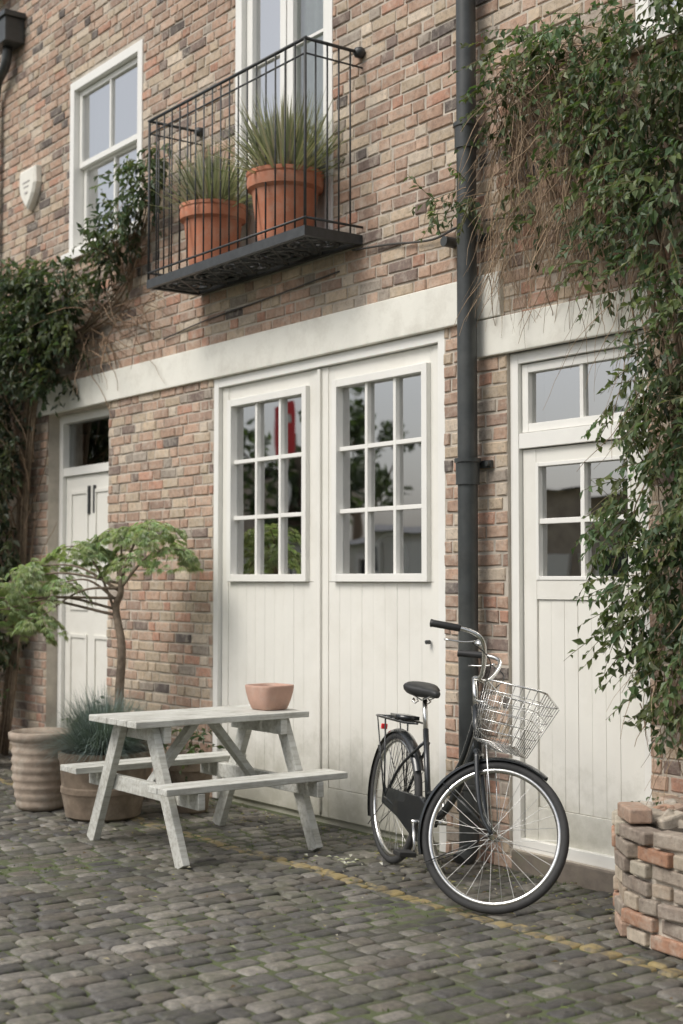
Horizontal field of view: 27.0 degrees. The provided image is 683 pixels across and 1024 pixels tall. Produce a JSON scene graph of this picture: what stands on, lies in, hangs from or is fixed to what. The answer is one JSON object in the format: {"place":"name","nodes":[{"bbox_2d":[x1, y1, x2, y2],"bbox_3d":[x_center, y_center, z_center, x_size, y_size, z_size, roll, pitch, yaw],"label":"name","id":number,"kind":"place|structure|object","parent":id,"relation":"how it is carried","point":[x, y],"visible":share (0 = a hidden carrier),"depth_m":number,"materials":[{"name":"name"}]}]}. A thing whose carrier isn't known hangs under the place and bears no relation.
{"place":"outdoors","nodes":[
{"label":"outdoors","id":0,"kind":"place"},
{"bbox_2d":[78,434,108,465],"bbox_3d":[1.422,-1.778,12.006,6.100,7.700,14.540,2,-3,-36],"label":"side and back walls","id":1,"kind":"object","parent":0,"point":[93,449],"depth_m":17.65,"materials":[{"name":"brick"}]},
{"bbox_2d":[0,751,682,1023],"bbox_3d":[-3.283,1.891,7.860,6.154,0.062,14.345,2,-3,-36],"label":"cobblestone street","id":2,"kind":"structure","parent":0,"point":[116,993],"depth_m":6.00,"materials":[{"name":"stone"}]},
{"bbox_2d":[0,688,9,719],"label":"potted shrub","id":3,"kind":"object","parent":2,"relation":"on","point":[7,690],"visible":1,"depth_m":11.96,"materials":[{"name":"green plant"}]},
{"bbox_2d":[8,727,70,811],"bbox_3d":[-1.973,1.695,9.365,0.440,0.510,0.440,2,-3,-36],"label":"ribbed clay pot","id":4,"kind":"object","parent":2,"relation":"on","point":[36,786],"visible":0.68,"depth_m":9.20,"materials":[{"name":"ceramic"}]},
{"bbox_2d":[11,682,187,821],"bbox_3d":[-1.518,1.489,9.025,1.204,0.888,1.268,2,-3,-36],"label":"potted blue fescue","id":5,"kind":"object","parent":2,"relation":"on","point":[90,740],"visible":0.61,"depth_m":8.84,"materials":[{"name":"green plant"}]},
{"bbox_2d":[0,519,203,799],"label":"potted japanese maple","id":6,"kind":"object","parent":2,"relation":"on","point":[145,536],"visible":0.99,"depth_m":9.74,"materials":[{"name":"green plant"}]},
{"bbox_2d":[163,727,224,813],"bbox_3d":[-1.012,1.616,9.213,0.457,0.652,0.435,2,-3,-36],"label":"potted shrub","id":7,"kind":"object","parent":2,"relation":"on","point":[184,773],"visible":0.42,"depth_m":9.14,"materials":[{"name":"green plant"}]},
{"bbox_2d":[60,705,347,868],"bbox_3d":[-0.799,1.524,8.087,1.150,0.762,1.260,2,-3,-36],"label":"picnic table","id":8,"kind":"object","parent":2,"relation":"on","point":[237,771],"visible":0.91,"depth_m":7.99,"materials":[{"name":"paint"}]},
{"bbox_2d":[245,683,293,710],"bbox_3d":[-0.421,1.080,8.312,0.237,0.143,0.237,3,-4,-43],"label":"terracotta bowl","id":9,"kind":"object","parent":8,"relation":"on","point":[269,696],"visible":1,"depth_m":8.23,"materials":[{"name":"orange ceramic"}]},
{"bbox_2d":[0,793,672,1023],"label":"moss tufts","id":10,"kind":"object","parent":2,"relation":"on","point":[302,910],"visible":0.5,"depth_m":6.93,"materials":[{"name":"green plant"}]},
{"bbox_2d":[79,418,599,600],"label":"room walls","id":11,"kind":"structure","parent":2,"relation":"on","point":[98,427],"depth_m":16.80,"materials":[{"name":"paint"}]},
{"bbox_2d":[0,783,682,1018],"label":"fallen leaves","id":12,"kind":"object","parent":2,"relation":"on","point":[381,863],"visible":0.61,"depth_m":7.17,"materials":[{"name":"brown plant"}]},
{"bbox_2d":[0,0,682,868],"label":"brickwork","id":13,"kind":"object","parent":2,"relation":"on","point":[200,594],"visible":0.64,"depth_m":9.94,"materials":[{"name":"brick"}]},
{"bbox_2d":[19,164,41,210],"bbox_3d":[-2.738,-2.832,12.485,0.072,0.368,0.340,2,-3,-36],"label":"alarm box","id":14,"kind":"object","parent":13,"relation":"attached to","point":[30,182],"visible":1,"depth_m":12.41,"materials":[{"name":"plastic"}]},
{"bbox_2d":[403,0,682,806],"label":"climbing vine","id":15,"kind":"object","parent":13,"relation":"attached to","point":[631,214],"visible":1,"depth_m":6.43,"materials":[{"name":"green plant"}]},
{"bbox_2d":[0,0,682,871],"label":"mortar wall","id":16,"kind":"structure","parent":2,"relation":"on","point":[52,518],"depth_m":9.88,"materials":[{"name":"beige concrete"}]},
{"bbox_2d":[0,8,25,96],"bbox_3d":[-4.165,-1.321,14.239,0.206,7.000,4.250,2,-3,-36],"label":"drainpipe","id":17,"kind":"object","parent":16,"relation":"attached to","point":[11,31],"visible":1,"depth_m":12.72,"materials":[{"name":"metal"}]},
{"bbox_2d":[0,143,179,755],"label":"climbing vine","id":18,"kind":"object","parent":16,"relation":"attached to","point":[32,310],"visible":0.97,"depth_m":11.50,"materials":[{"name":"green plant"}]},
{"bbox_2d":[147,36,364,295],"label":"iron balcony","id":19,"kind":"structure","parent":16,"relation":"attached to","point":[302,244],"depth_m":8.98,"materials":[{"name":"black metal"}]},
{"bbox_2d":[137,139,252,264],"bbox_3d":[-0.885,-2.066,9.572,1.093,0.892,1.054,1,-3,-16],"label":"potted spiky plant","id":20,"kind":"object","parent":19,"relation":"on","point":[186,208],"visible":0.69,"depth_m":9.43,"materials":[{"name":"green plant"}]},
{"bbox_2d":[197,87,358,240],"bbox_3d":[-0.312,-2.147,8.922,1.203,0.993,1.329,2,-3,-36],"label":"potted spiky plant","id":21,"kind":"object","parent":19,"relation":"on","point":[260,174],"visible":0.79,"depth_m":8.72,"materials":[{"name":"green plant"}]},
{"bbox_2d":[300,0,322,166],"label":"curtains","id":22,"kind":"object","parent":16,"relation":"attached to","point":[311,16],"visible":0.06,"depth_m":9.35,"materials":[{"name":"fabric"}]},
{"bbox_2d":[163,213,532,339],"bbox_3d":[-0.167,-1.464,8.957,0.025,0.230,3.901,2,-3,-36],"label":"wall cable","id":23,"kind":"object","parent":16,"relation":"attached to","point":[413,242],"depth_m":8.60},
{"bbox_2d":[28,271,682,418],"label":"timber lintel","id":24,"kind":"structure","parent":16,"relation":"attached to","point":[420,312],"depth_m":8.55,"materials":[{"name":"beige paint"}]},
{"bbox_2d":[57,0,682,869],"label":"window and door frames","id":25,"kind":"structure","parent":16,"relation":"attached to","point":[525,430],"depth_m":8.79,"materials":[{"name":"white paint"}]},
{"bbox_2d":[65,344,644,855],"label":"painted doors","id":26,"kind":"structure","parent":25,"relation":"attached to","point":[347,660],"depth_m":8.50,"materials":[{"name":"beige paint"}]},
{"bbox_2d":[87,485,430,643],"bbox_3d":[-0.802,0.274,9.902,0.031,1.160,4.534,2,-3,-35],"label":"door furniture","id":27,"kind":"object","parent":26,"relation":"attached to","point":[89,510],"depth_m":11.75,"materials":[{"name":"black metal"}]},
{"bbox_2d":[84,0,677,231],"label":"glass","id":28,"kind":"object","parent":25,"relation":"attached to","point":[97,122],"visible":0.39,"depth_m":11.34,"materials":[{"name":"clear glass"}]},
{"bbox_2d":[237,356,635,575],"bbox_3d":[0.363,-0.208,8.331,0.013,1.172,3.642,2,-3,-37],"label":"ground floor glass","id":29,"kind":"object","parent":25,"relation":"on","point":[561,490],"visible":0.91,"depth_m":8.46,"materials":[{"name":"clear glass"}]},
{"bbox_2d":[440,0,492,864],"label":"drainpipe","id":30,"kind":"object","parent":16,"relation":"attached to","point":[470,464],"visible":0.74,"depth_m":7.59,"materials":[{"name":"metal"}]},
{"bbox_2d":[367,619,569,913],"bbox_3d":[0.534,1.200,7.132,0.675,1.299,1.753,7,-4,-19],"label":"bicycle","id":31,"kind":"object","parent":2,"relation":"on","point":[419,815],"visible":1,"depth_m":6.65,"materials":[{"name":"metal"}]},
{"bbox_2d":[511,850,614,892],"bbox_3d":[1.242,1.802,7.085,0.212,0.118,0.930,2,-3,-36],"label":"door step","id":32,"kind":"object","parent":2,"relation":"on","point":[591,878],"depth_m":7.05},
{"bbox_2d":[611,795,682,958],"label":"brick planter","id":33,"kind":"object","parent":2,"relation":"on","point":[647,842],"visible":1,"depth_m":5.81,"materials":[{"name":"brick"}]}
]}

